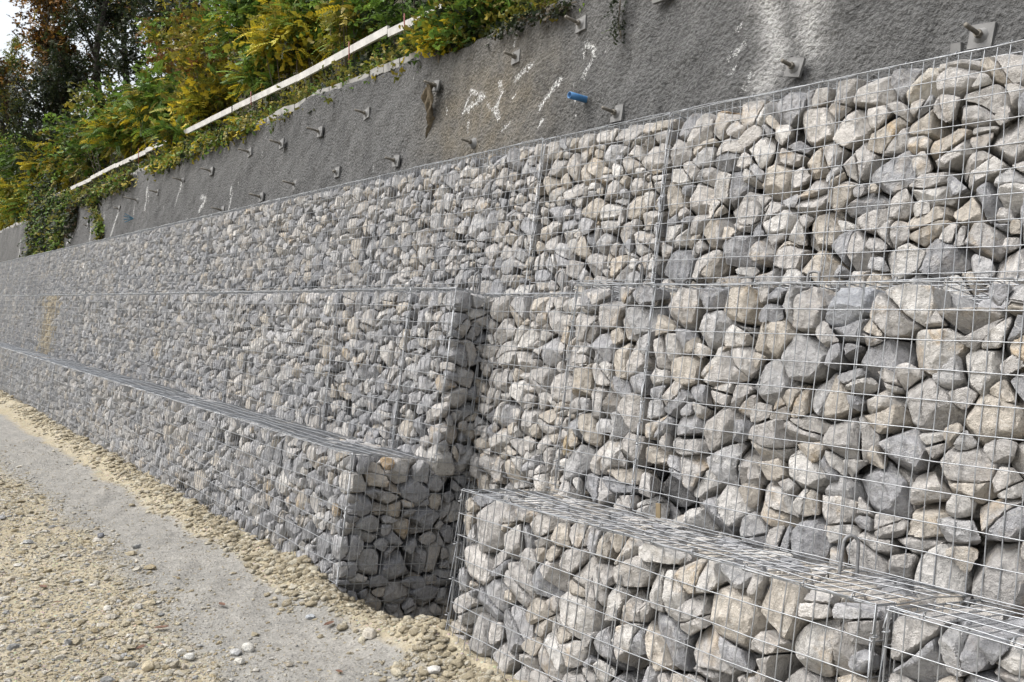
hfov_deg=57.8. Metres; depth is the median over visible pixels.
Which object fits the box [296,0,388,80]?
shrub
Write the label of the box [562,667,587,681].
stone
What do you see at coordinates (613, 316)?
stone
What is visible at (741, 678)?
stone
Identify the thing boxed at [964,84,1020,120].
stone
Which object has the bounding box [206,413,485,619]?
gabion basket
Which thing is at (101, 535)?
rock
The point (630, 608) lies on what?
stone
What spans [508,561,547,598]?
stone
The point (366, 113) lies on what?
soil nail
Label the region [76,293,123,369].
gabion basket
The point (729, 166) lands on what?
stone
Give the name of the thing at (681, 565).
stone
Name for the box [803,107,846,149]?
stone
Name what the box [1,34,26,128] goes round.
tree
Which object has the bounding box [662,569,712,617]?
stone
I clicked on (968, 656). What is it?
stone
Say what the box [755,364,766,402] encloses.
stone
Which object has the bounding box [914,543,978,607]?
stone
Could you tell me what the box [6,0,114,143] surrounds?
tree
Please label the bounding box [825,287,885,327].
stone
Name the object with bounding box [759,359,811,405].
stone
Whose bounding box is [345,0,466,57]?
shrub
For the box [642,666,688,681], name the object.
stone
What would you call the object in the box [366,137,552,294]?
gabion basket
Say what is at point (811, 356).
stone
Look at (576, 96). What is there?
drain pipe
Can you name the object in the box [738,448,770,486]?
stone
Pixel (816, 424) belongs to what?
stone
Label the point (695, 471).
stone
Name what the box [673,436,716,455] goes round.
stone
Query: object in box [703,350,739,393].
stone
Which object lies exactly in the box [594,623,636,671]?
stone
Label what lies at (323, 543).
stone
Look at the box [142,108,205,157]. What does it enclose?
shrub
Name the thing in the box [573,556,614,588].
stone
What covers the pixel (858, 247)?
stone
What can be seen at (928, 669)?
stone
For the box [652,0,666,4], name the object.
nail plate
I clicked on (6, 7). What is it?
sky
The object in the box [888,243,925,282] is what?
stone
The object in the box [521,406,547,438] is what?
stone
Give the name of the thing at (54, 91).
tree
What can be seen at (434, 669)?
rock
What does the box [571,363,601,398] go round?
stone
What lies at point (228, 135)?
ivy
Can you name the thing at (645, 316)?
stone
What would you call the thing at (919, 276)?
stone
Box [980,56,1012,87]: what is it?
stone
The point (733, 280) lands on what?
stone
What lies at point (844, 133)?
stone
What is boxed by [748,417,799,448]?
stone
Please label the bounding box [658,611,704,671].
stone
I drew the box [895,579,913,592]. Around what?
stone
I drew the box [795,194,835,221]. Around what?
stone
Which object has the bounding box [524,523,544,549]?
stone
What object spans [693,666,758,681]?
stone
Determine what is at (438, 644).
clods
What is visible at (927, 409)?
stone
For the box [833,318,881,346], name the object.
stone
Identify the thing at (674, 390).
stone
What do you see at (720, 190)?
stone
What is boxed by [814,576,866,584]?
stone
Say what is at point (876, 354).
stone
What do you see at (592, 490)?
stone
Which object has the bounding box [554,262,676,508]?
gabion basket
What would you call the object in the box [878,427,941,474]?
stone
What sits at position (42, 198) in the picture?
ivy
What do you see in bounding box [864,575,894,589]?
stone
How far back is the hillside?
22.46 m
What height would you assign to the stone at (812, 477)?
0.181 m
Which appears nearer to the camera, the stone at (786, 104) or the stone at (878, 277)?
the stone at (878, 277)
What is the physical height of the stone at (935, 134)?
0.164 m
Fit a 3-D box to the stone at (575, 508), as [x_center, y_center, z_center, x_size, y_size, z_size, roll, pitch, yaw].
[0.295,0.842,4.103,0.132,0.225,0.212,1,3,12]
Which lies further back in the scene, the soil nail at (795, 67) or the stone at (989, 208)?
the soil nail at (795, 67)
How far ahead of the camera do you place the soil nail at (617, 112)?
7.70 m
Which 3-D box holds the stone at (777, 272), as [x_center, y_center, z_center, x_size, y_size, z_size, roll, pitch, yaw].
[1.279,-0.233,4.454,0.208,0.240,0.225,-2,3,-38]
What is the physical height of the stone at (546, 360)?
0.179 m
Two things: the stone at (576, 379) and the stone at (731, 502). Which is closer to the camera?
the stone at (731, 502)
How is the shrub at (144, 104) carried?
on the hillside
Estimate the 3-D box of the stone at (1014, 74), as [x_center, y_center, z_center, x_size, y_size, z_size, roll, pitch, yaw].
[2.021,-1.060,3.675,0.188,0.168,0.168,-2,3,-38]
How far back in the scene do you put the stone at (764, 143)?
4.50 m
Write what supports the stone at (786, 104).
in the gabion basket at (956, 53)
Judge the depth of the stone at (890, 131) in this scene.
3.99 m
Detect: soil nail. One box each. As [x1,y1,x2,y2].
[200,167,213,175]
[211,206,224,214]
[238,146,251,157]
[249,192,264,201]
[269,138,284,149]
[282,179,296,189]
[306,126,323,137]
[332,166,340,177]
[354,107,370,120]
[385,155,400,166]
[424,80,440,91]
[460,137,476,148]
[503,49,520,65]
[564,15,586,33]
[601,104,623,122]
[780,57,805,77]
[963,21,996,49]
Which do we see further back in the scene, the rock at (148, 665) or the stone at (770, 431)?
the rock at (148, 665)
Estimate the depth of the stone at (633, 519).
3.92 m
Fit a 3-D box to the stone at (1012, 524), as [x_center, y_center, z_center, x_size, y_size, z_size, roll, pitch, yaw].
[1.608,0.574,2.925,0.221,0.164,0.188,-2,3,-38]
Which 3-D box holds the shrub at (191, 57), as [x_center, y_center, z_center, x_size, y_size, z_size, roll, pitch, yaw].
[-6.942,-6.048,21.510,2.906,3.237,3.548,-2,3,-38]
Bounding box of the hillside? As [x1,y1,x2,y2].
[68,0,534,192]
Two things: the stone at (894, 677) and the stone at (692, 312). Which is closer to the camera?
the stone at (894, 677)
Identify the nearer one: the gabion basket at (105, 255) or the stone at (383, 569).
the stone at (383, 569)
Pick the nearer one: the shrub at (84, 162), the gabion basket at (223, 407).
the gabion basket at (223, 407)
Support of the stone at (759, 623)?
in the gabion basket at (786, 580)
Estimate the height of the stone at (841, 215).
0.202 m
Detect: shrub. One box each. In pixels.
[0,115,48,201]
[0,168,42,228]
[0,200,18,230]
[15,134,93,202]
[29,103,126,189]
[56,71,150,179]
[62,87,164,172]
[104,52,188,159]
[131,0,222,126]
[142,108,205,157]
[146,0,256,130]
[149,59,250,136]
[185,0,280,115]
[216,46,300,117]
[222,0,344,99]
[260,0,364,97]
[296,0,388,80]
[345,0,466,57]
[397,5,433,62]
[405,0,478,62]
[427,0,534,51]
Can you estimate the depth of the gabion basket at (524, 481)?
5.38 m
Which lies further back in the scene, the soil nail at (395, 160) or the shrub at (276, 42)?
the shrub at (276, 42)
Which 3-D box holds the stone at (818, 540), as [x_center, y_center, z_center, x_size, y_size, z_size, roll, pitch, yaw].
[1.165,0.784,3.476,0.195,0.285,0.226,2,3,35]
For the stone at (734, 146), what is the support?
in the gabion basket at (956, 53)
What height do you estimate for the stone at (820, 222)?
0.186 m
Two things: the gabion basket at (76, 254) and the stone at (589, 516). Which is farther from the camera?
the gabion basket at (76, 254)
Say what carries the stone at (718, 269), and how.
in the gabion basket at (956, 53)
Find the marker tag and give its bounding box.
[656,503,660,517]
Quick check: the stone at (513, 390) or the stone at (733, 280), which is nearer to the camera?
the stone at (733, 280)
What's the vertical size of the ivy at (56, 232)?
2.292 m
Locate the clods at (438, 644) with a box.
[278,588,506,681]
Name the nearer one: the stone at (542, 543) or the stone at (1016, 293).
the stone at (1016, 293)
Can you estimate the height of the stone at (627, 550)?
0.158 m
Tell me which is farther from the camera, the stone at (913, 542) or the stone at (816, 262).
the stone at (816, 262)
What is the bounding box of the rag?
[421,84,434,137]
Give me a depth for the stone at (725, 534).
3.78 m
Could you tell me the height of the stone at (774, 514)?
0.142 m
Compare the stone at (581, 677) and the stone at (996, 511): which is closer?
the stone at (996, 511)
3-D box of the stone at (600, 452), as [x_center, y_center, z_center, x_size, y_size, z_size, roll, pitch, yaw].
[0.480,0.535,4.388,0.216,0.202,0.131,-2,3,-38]
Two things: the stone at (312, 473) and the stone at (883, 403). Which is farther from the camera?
the stone at (312, 473)
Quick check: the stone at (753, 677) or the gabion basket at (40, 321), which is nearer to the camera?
the stone at (753, 677)
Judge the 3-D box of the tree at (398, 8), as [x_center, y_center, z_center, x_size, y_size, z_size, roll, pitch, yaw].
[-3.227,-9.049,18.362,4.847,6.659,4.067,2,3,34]
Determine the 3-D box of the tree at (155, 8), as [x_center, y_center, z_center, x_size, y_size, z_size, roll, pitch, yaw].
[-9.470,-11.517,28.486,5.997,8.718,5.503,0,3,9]
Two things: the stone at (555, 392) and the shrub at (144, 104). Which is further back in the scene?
the shrub at (144, 104)
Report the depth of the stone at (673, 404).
3.96 m
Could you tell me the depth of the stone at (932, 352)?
3.11 m
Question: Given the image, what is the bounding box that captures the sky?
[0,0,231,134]
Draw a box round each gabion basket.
[0,261,6,295]
[0,295,17,343]
[0,345,36,389]
[0,348,61,399]
[2,258,19,295]
[11,295,34,348]
[13,255,34,294]
[20,355,93,415]
[27,251,50,294]
[28,294,62,354]
[44,247,71,294]
[46,363,137,435]
[50,294,89,361]
[63,241,94,294]
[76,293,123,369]
[81,374,194,462]
[87,234,123,293]
[111,292,173,382]
[115,225,164,293]
[131,390,284,505]
[152,214,211,293]
[157,290,247,402]
[201,198,285,293]
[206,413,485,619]
[222,288,348,428]
[267,175,386,292]
[307,286,423,447]
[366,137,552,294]
[392,279,500,463]
[444,488,972,681]
[452,469,550,619]
[466,270,618,485]
[527,112,686,297]
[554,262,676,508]
[631,270,1023,607]
[652,39,1023,298]
[878,598,1023,681]
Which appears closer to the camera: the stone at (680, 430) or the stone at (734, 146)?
the stone at (680, 430)
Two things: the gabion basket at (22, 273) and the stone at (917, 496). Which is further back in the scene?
the gabion basket at (22, 273)
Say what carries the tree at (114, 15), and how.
on the hillside
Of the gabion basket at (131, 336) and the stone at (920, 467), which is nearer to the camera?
the stone at (920, 467)
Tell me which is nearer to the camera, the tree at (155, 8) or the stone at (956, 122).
the stone at (956, 122)
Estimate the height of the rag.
0.619 m
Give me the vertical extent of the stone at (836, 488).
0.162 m
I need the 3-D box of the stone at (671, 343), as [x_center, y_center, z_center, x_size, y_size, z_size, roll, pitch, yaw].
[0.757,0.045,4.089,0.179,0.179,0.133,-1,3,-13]
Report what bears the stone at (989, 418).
in the gabion basket at (861, 309)
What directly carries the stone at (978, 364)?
in the gabion basket at (861, 309)
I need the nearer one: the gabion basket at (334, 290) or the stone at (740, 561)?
the stone at (740, 561)
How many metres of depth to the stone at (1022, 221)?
3.53 m
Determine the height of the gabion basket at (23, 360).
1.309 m
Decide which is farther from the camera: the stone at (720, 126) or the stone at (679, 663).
the stone at (720, 126)
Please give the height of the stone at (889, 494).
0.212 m
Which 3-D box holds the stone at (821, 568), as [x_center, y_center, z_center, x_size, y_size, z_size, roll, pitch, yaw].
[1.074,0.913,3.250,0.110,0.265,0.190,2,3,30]
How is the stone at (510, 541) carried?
in the gabion basket at (786, 580)
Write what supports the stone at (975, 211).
in the gabion basket at (956, 53)
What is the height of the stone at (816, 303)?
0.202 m
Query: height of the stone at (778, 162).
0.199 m
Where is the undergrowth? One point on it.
(366, 67)
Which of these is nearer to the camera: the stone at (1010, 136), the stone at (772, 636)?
the stone at (772, 636)
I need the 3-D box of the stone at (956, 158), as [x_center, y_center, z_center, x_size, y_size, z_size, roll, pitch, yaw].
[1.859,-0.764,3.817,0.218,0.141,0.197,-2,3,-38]
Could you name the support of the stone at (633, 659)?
in the gabion basket at (786, 580)
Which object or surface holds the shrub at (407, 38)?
on the hillside
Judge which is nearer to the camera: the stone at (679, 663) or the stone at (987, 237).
the stone at (679, 663)
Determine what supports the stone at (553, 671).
in the gabion basket at (786, 580)
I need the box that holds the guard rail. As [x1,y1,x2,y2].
[55,4,441,194]
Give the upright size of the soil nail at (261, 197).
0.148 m
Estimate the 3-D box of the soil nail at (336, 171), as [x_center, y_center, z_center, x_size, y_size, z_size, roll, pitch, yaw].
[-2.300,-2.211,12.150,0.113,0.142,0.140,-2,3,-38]
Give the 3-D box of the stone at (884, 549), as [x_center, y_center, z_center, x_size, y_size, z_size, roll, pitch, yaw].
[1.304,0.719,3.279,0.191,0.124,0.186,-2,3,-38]
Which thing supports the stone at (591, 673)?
in the gabion basket at (786, 580)
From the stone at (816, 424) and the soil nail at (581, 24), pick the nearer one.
the stone at (816, 424)
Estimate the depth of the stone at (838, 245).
4.10 m
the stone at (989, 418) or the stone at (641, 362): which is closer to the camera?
the stone at (989, 418)
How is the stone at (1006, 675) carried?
in the gabion basket at (899, 609)
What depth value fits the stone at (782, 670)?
2.89 m
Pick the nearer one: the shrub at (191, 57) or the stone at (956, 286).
the stone at (956, 286)
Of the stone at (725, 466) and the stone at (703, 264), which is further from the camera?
the stone at (703, 264)
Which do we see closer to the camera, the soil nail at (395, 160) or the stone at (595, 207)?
the stone at (595, 207)
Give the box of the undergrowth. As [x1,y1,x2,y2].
[14,0,584,223]
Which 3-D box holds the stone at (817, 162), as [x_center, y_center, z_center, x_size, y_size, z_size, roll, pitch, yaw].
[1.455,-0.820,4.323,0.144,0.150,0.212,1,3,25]
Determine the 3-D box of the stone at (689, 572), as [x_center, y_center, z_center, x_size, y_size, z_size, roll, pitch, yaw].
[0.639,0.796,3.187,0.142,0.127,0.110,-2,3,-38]
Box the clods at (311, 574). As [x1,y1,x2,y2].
[0,390,349,612]
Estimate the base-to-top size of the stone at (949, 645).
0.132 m
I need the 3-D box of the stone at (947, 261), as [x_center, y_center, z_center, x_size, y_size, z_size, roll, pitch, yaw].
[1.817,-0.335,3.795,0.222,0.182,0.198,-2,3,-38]
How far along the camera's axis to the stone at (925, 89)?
3.92 m
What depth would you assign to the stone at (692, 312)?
3.99 m
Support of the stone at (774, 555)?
in the gabion basket at (786, 580)
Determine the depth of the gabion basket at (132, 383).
9.41 m
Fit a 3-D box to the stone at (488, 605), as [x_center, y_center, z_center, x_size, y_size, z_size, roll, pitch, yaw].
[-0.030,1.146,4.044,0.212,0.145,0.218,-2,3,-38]
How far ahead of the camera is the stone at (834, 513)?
3.32 m
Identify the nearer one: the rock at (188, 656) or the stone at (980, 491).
the stone at (980, 491)
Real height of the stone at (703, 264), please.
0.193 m
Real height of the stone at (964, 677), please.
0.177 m
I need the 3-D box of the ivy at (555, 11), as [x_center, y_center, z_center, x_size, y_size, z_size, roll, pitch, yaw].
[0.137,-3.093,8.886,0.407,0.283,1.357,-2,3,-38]
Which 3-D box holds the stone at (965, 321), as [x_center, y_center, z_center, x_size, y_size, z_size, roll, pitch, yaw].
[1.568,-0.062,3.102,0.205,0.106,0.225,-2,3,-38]
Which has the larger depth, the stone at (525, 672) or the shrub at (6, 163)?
the shrub at (6, 163)
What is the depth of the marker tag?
3.84 m
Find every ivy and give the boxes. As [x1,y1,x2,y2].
[17,162,65,257]
[43,182,75,250]
[59,201,79,243]
[64,168,137,208]
[83,184,104,240]
[144,113,265,181]
[481,0,576,40]
[601,0,627,44]
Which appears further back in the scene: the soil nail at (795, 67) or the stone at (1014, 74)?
the soil nail at (795, 67)
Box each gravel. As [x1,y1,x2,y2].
[0,454,327,681]
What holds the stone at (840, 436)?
in the gabion basket at (861, 309)
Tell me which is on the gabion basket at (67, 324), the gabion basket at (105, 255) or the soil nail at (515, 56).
the gabion basket at (105, 255)
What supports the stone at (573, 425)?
in the gabion basket at (615, 284)
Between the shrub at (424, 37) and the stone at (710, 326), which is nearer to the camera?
the stone at (710, 326)
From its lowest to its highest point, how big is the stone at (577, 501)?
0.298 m
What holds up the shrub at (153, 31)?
on the hillside
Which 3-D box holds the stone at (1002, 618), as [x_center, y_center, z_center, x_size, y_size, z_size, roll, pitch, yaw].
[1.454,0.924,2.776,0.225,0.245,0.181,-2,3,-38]
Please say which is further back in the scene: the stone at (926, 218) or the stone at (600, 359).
the stone at (600, 359)
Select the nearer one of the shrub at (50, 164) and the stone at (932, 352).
the stone at (932, 352)
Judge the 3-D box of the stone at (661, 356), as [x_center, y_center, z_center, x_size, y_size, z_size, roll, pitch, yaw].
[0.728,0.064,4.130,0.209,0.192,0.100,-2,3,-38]
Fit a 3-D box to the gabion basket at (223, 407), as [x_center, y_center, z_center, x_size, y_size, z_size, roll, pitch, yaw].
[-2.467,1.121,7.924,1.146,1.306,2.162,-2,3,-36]
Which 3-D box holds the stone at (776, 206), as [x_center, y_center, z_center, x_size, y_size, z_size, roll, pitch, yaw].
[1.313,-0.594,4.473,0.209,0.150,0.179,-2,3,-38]
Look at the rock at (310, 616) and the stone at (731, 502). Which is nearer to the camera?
the stone at (731, 502)
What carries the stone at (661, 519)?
in the gabion basket at (786, 580)
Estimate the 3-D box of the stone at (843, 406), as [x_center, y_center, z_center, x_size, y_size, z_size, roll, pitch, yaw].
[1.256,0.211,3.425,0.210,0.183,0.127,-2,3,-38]
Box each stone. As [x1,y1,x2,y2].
[306,470,327,490]
[317,530,346,561]
[320,478,334,498]
[377,548,407,580]
[464,542,503,585]
[469,612,506,656]
[477,499,511,552]
[477,586,503,620]
[486,578,521,611]
[504,524,525,560]
[504,570,533,607]
[504,608,524,651]
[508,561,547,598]
[509,379,538,409]
[511,605,541,639]
[513,665,555,681]
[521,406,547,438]
[524,495,554,507]
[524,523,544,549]
[530,509,583,537]
[532,561,565,597]
[534,526,571,549]
[538,642,564,681]
[540,554,572,591]
[541,336,566,366]
[544,632,582,673]
[550,372,577,402]
[555,504,568,511]
[559,546,591,579]
[559,591,619,638]
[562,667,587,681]
[564,444,599,490]
[566,499,590,503]
[569,411,591,445]
[569,504,586,513]
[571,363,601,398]
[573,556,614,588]
[578,412,610,445]
[580,513,600,518]
[582,198,609,222]
[582,658,622,681]
[585,504,607,513]
[586,473,612,502]
[590,439,613,474]
[591,386,609,418]
[592,332,635,363]
[594,350,613,364]
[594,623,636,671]
[597,519,633,526]
[598,477,618,507]
[599,300,633,330]
[600,433,636,474]
[602,388,621,419]
[604,584,650,620]
[612,624,649,670]
[613,556,675,586]
[614,343,635,380]
[614,536,670,565]
[617,392,658,436]
[619,516,653,526]
[620,589,657,624]
[623,305,656,341]
[625,305,673,337]
[626,342,660,377]
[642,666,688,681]
[643,529,668,535]
[645,618,680,670]
[646,445,682,465]
[649,517,673,522]
[649,567,678,612]
[653,335,671,370]
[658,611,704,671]
[662,380,691,405]
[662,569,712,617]
[664,250,701,285]
[664,331,694,361]
[664,389,714,419]
[665,529,709,540]
[668,287,710,334]
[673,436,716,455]
[675,555,715,593]
[676,413,715,435]
[679,544,732,567]
[681,454,710,491]
[690,183,731,215]
[692,250,724,285]
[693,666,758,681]
[694,470,726,498]
[694,625,764,674]
[696,556,735,593]
[699,311,749,351]
[700,254,735,283]
[701,346,730,378]
[702,494,739,535]
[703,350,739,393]
[703,544,738,555]
[704,213,727,250]
[704,403,755,450]
[707,443,751,486]
[710,584,774,651]
[713,532,740,539]
[714,112,741,140]
[714,172,734,209]
[715,153,757,173]
[715,213,752,249]
[715,485,764,526]
[716,274,753,287]
[716,537,754,549]
[717,137,749,156]
[722,235,766,271]
[724,286,765,326]
[725,555,752,586]
[729,171,763,209]
[733,192,765,224]
[734,218,763,232]
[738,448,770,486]
[738,673,749,681]
[739,550,792,559]
[741,100,769,127]
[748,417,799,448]
[748,670,762,681]
[749,136,777,168]
[751,440,799,462]
[751,629,795,654]
[754,267,785,290]
[755,322,776,361]
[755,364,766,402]
[755,561,805,588]
[756,653,803,681]
[757,101,781,130]
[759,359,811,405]
[761,501,809,529]
[761,574,814,639]
[762,165,811,202]
[762,202,795,225]
[763,208,801,241]
[764,311,804,358]
[765,479,814,517]
[771,142,798,167]
[776,92,807,131]
[781,335,846,383]
[784,285,810,324]
[784,421,823,442]
[789,454,831,494]
[790,413,836,434]
[790,449,802,457]
[790,513,849,564]
[792,287,835,337]
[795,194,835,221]
[795,616,842,676]
[797,179,830,201]
[800,250,851,287]
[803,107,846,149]
[807,148,830,180]
[811,212,854,252]
[812,212,846,250]
[813,372,843,422]
[813,567,834,577]
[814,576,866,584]
[815,579,878,619]
[822,495,861,525]
[823,141,853,178]
[823,417,862,459]
[824,374,871,419]
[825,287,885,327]
[825,474,877,513]
[829,567,854,577]
[831,230,873,271]
[832,619,888,675]
[833,110,874,150]
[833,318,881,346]
[843,152,864,183]
[846,270,875,286]
[847,192,893,217]
[847,231,889,270]
[847,539,890,575]
[853,589,932,663]
[854,76,903,110]
[855,142,891,182]
[856,208,907,236]
[857,530,908,555]
[859,414,891,463]
[861,337,918,391]
[862,462,912,519]
[864,404,915,433]
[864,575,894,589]
[866,271,902,290]
[867,117,914,153]
[867,390,908,414]
[870,293,930,340]
[871,151,918,195]
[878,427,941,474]
[881,583,911,595]
[882,126,913,157]
[885,284,951,328]
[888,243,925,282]
[888,672,917,681]
[891,68,925,105]
[891,612,957,661]
[894,636,960,681]
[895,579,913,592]
[897,535,950,555]
[899,467,923,518]
[905,274,943,288]
[907,68,938,108]
[907,206,959,231]
[907,378,979,432]
[908,502,966,538]
[909,109,951,142]
[909,172,963,189]
[909,220,967,247]
[910,472,953,504]
[913,186,972,208]
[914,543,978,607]
[916,328,970,377]
[917,112,961,131]
[919,238,977,277]
[930,128,976,160]
[935,139,990,173]
[936,67,984,110]
[938,59,982,73]
[938,307,1016,334]
[938,625,983,676]
[940,445,1010,482]
[943,275,972,297]
[948,480,1001,504]
[954,197,993,230]
[954,614,1023,632]
[960,630,1010,672]
[961,104,1015,133]
[961,271,991,297]
[961,665,998,681]
[963,151,993,183]
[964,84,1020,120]
[964,222,1017,262]
[965,393,1023,446]
[966,348,1019,395]
[968,156,1011,191]
[970,605,1010,620]
[972,542,1023,616]
[976,182,1003,224]
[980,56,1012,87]
[980,497,1023,536]
[987,507,1023,542]
[990,117,1023,168]
[994,54,1023,86]
[994,169,1023,188]
[995,248,1023,286]
[995,640,1023,676]
[995,666,1023,681]
[997,183,1023,217]
[1005,301,1022,316]
[1006,314,1023,356]
[1007,617,1023,625]
[1008,284,1023,301]
[1020,206,1023,240]
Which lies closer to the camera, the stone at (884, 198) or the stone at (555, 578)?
the stone at (555, 578)
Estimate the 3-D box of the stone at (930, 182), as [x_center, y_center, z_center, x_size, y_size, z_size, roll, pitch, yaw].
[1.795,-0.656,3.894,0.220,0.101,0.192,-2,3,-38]
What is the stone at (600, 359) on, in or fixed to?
in the gabion basket at (615, 284)
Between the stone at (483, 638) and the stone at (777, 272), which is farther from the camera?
the stone at (777, 272)
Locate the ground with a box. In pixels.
[0,394,527,681]
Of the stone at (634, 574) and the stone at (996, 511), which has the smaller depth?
the stone at (996, 511)
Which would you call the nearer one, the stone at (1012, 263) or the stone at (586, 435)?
the stone at (1012, 263)
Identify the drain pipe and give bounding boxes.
[567,91,587,102]
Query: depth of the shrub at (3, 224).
49.01 m
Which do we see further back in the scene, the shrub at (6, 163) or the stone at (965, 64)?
the shrub at (6, 163)
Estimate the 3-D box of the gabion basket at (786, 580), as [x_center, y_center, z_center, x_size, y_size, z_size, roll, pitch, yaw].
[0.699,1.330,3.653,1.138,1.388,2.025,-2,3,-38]
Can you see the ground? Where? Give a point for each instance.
(17, 430)
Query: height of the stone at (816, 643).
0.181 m
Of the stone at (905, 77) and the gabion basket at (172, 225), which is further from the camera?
the gabion basket at (172, 225)
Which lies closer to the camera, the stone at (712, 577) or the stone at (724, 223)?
the stone at (712, 577)
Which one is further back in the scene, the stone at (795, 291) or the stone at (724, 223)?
the stone at (724, 223)
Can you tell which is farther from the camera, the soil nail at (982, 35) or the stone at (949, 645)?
the soil nail at (982, 35)
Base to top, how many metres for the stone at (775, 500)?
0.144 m
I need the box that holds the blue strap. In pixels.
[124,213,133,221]
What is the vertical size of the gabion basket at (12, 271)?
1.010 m
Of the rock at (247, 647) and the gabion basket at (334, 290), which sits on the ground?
the rock at (247, 647)
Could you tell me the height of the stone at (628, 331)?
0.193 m
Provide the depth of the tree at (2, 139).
60.24 m
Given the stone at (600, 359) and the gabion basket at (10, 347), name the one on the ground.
the gabion basket at (10, 347)
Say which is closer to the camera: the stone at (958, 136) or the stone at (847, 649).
the stone at (847, 649)
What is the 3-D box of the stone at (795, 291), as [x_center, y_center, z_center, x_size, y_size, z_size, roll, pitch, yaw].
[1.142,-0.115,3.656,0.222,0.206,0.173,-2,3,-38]
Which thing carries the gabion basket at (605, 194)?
on the gabion basket at (562, 293)
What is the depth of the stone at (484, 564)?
4.04 m
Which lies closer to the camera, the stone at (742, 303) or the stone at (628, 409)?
the stone at (742, 303)
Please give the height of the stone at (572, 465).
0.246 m
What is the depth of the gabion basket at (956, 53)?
4.11 m
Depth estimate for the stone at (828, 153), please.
4.21 m
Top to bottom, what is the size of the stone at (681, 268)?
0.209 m
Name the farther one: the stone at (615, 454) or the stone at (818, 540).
the stone at (615, 454)
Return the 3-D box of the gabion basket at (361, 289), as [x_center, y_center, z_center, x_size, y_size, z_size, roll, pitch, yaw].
[-0.639,0.135,6.450,1.158,1.011,1.166,-2,3,-38]
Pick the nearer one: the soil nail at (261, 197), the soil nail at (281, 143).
the soil nail at (281, 143)
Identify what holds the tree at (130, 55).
on the hillside
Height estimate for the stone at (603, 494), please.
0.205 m
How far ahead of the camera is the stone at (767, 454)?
3.60 m
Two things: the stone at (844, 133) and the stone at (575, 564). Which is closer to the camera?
the stone at (575, 564)
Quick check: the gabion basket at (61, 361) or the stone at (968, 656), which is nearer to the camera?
the stone at (968, 656)
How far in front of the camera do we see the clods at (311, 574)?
6.17 m
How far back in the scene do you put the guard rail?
14.97 m
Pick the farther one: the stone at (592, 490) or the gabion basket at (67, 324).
the gabion basket at (67, 324)
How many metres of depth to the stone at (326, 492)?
5.29 m
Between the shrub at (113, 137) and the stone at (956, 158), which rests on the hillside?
the shrub at (113, 137)
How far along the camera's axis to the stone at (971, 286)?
3.65 m
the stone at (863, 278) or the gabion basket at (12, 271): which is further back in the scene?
the gabion basket at (12, 271)
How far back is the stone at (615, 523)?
3.73 m
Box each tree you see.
[0,42,111,193]
[0,48,49,218]
[0,88,31,189]
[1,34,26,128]
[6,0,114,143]
[41,0,141,177]
[50,0,163,83]
[80,0,229,92]
[112,0,237,77]
[362,0,419,53]
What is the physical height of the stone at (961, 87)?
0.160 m
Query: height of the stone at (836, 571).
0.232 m
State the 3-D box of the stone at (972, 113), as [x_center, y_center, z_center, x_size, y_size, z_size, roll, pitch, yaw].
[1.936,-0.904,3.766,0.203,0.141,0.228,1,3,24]
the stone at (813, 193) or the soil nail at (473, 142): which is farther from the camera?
the soil nail at (473, 142)
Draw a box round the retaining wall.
[0,0,1023,261]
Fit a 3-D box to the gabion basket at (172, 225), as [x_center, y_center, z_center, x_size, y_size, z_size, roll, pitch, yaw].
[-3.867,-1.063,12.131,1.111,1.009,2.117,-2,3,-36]
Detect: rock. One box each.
[97,532,104,537]
[141,660,154,671]
[182,653,194,660]
[230,648,241,655]
[241,642,254,652]
[305,614,314,618]
[362,627,376,639]
[427,665,440,673]
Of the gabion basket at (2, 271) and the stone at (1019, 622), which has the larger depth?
the gabion basket at (2, 271)
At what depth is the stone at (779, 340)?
3.60 m
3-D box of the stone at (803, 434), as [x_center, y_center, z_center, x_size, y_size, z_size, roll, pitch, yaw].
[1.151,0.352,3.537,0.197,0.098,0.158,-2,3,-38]
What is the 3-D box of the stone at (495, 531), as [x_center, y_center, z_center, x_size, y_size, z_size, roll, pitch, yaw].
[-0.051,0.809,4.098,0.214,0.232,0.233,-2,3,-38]
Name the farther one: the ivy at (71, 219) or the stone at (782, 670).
the ivy at (71, 219)
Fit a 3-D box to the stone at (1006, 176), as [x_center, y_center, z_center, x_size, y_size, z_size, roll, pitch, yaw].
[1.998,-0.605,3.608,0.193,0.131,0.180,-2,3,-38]
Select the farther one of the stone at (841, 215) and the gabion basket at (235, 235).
the gabion basket at (235, 235)
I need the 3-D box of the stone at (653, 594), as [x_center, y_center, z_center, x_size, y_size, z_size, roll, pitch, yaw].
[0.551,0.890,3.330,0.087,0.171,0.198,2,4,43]
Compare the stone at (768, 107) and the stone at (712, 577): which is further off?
the stone at (768, 107)
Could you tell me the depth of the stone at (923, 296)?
3.19 m
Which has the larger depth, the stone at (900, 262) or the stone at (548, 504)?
the stone at (548, 504)
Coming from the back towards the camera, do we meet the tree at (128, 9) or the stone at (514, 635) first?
the tree at (128, 9)
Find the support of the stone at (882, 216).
in the gabion basket at (956, 53)
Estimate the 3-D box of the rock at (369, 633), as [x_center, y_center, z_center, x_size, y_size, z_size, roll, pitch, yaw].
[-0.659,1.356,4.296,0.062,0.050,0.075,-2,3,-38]

